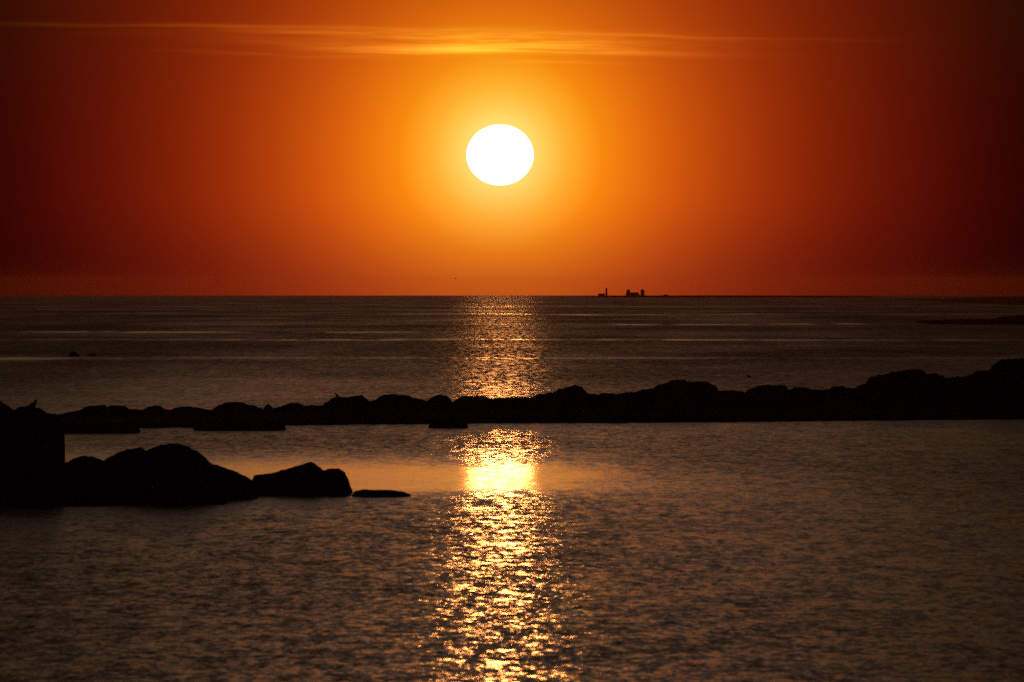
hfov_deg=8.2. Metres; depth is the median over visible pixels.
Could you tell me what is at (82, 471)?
boulder
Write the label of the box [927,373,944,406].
boulder
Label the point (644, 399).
boulder
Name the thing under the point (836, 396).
boulder
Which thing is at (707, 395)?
boulder
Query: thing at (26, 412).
boulder
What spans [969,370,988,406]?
boulder
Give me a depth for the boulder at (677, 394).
545.45 m
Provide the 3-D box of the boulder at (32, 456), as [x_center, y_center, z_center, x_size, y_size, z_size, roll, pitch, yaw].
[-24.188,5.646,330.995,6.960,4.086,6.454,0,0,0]
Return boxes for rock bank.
[52,406,1023,427]
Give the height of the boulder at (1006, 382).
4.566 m
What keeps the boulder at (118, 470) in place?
in the sea
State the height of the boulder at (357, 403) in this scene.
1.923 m
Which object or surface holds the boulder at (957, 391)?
on the rock bank
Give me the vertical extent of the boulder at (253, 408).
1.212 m
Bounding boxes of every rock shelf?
[62,423,139,432]
[193,422,285,429]
[428,420,467,427]
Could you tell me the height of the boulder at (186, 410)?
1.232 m
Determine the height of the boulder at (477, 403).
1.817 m
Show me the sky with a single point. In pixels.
(148, 147)
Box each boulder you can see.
[0,401,13,419]
[0,418,67,489]
[11,405,64,455]
[63,405,108,414]
[65,456,102,489]
[97,447,145,489]
[107,405,141,414]
[139,443,221,494]
[141,405,170,413]
[170,406,212,413]
[212,402,250,412]
[213,464,258,497]
[249,405,262,411]
[252,462,329,488]
[262,404,273,411]
[274,403,307,411]
[306,405,329,411]
[324,395,370,411]
[324,468,352,492]
[375,394,416,410]
[414,398,425,409]
[424,394,452,410]
[453,396,494,410]
[492,397,529,409]
[529,389,558,409]
[556,385,588,409]
[594,393,614,408]
[612,388,657,409]
[654,379,694,409]
[692,381,721,408]
[719,390,746,408]
[745,385,790,408]
[789,387,814,407]
[824,386,849,407]
[847,384,870,406]
[866,369,928,407]
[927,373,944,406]
[943,375,971,406]
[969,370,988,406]
[988,358,1023,407]
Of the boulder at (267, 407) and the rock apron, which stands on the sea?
the rock apron
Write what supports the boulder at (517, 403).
on the rock bank
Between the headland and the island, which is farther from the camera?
the island
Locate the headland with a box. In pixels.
[900,296,1023,304]
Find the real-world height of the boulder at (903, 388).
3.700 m
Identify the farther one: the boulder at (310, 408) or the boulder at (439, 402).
the boulder at (439, 402)
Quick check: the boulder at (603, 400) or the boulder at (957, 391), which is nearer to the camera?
the boulder at (603, 400)
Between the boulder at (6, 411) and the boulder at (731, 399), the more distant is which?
the boulder at (731, 399)
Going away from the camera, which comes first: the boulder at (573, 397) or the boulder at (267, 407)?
the boulder at (267, 407)
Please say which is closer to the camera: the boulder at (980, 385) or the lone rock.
the boulder at (980, 385)
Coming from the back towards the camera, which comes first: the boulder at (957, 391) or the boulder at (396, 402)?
the boulder at (957, 391)
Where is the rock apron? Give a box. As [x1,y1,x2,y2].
[258,487,350,495]
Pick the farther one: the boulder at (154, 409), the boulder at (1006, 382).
the boulder at (1006, 382)
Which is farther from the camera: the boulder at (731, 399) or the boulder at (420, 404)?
the boulder at (731, 399)
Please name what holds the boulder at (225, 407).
on the rock bank
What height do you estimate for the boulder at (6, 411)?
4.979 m
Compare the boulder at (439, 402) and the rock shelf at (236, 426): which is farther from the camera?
the boulder at (439, 402)
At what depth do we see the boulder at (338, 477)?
339.98 m
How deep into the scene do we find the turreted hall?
7036.49 m
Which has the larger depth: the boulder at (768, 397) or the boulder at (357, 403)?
the boulder at (768, 397)
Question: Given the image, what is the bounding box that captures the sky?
[0,0,1023,295]
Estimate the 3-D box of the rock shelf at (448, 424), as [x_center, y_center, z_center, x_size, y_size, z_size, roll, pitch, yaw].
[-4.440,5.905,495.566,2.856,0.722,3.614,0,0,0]
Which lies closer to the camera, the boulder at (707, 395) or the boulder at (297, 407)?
the boulder at (297, 407)
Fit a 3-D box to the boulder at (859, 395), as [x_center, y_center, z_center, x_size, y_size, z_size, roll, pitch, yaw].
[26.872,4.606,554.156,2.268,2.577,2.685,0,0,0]
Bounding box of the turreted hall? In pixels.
[626,289,639,295]
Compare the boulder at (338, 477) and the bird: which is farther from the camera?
the boulder at (338, 477)
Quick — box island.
[593,295,871,296]
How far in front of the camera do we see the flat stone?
334.89 m
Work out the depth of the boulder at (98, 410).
522.46 m
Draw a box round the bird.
[29,399,37,406]
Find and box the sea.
[0,295,1023,681]
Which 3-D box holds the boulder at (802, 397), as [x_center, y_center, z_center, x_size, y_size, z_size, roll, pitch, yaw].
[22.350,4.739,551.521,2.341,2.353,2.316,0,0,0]
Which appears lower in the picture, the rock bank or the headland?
the rock bank
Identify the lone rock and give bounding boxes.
[68,351,79,355]
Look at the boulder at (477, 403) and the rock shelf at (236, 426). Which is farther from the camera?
the boulder at (477, 403)
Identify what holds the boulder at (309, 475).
in the sea
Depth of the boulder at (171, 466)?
328.47 m
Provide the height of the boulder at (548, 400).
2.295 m
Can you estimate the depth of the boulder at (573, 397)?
544.58 m
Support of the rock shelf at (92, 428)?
in the sea
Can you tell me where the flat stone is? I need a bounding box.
[351,489,410,496]
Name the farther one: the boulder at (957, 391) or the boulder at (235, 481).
the boulder at (957, 391)
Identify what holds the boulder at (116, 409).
on the rock bank

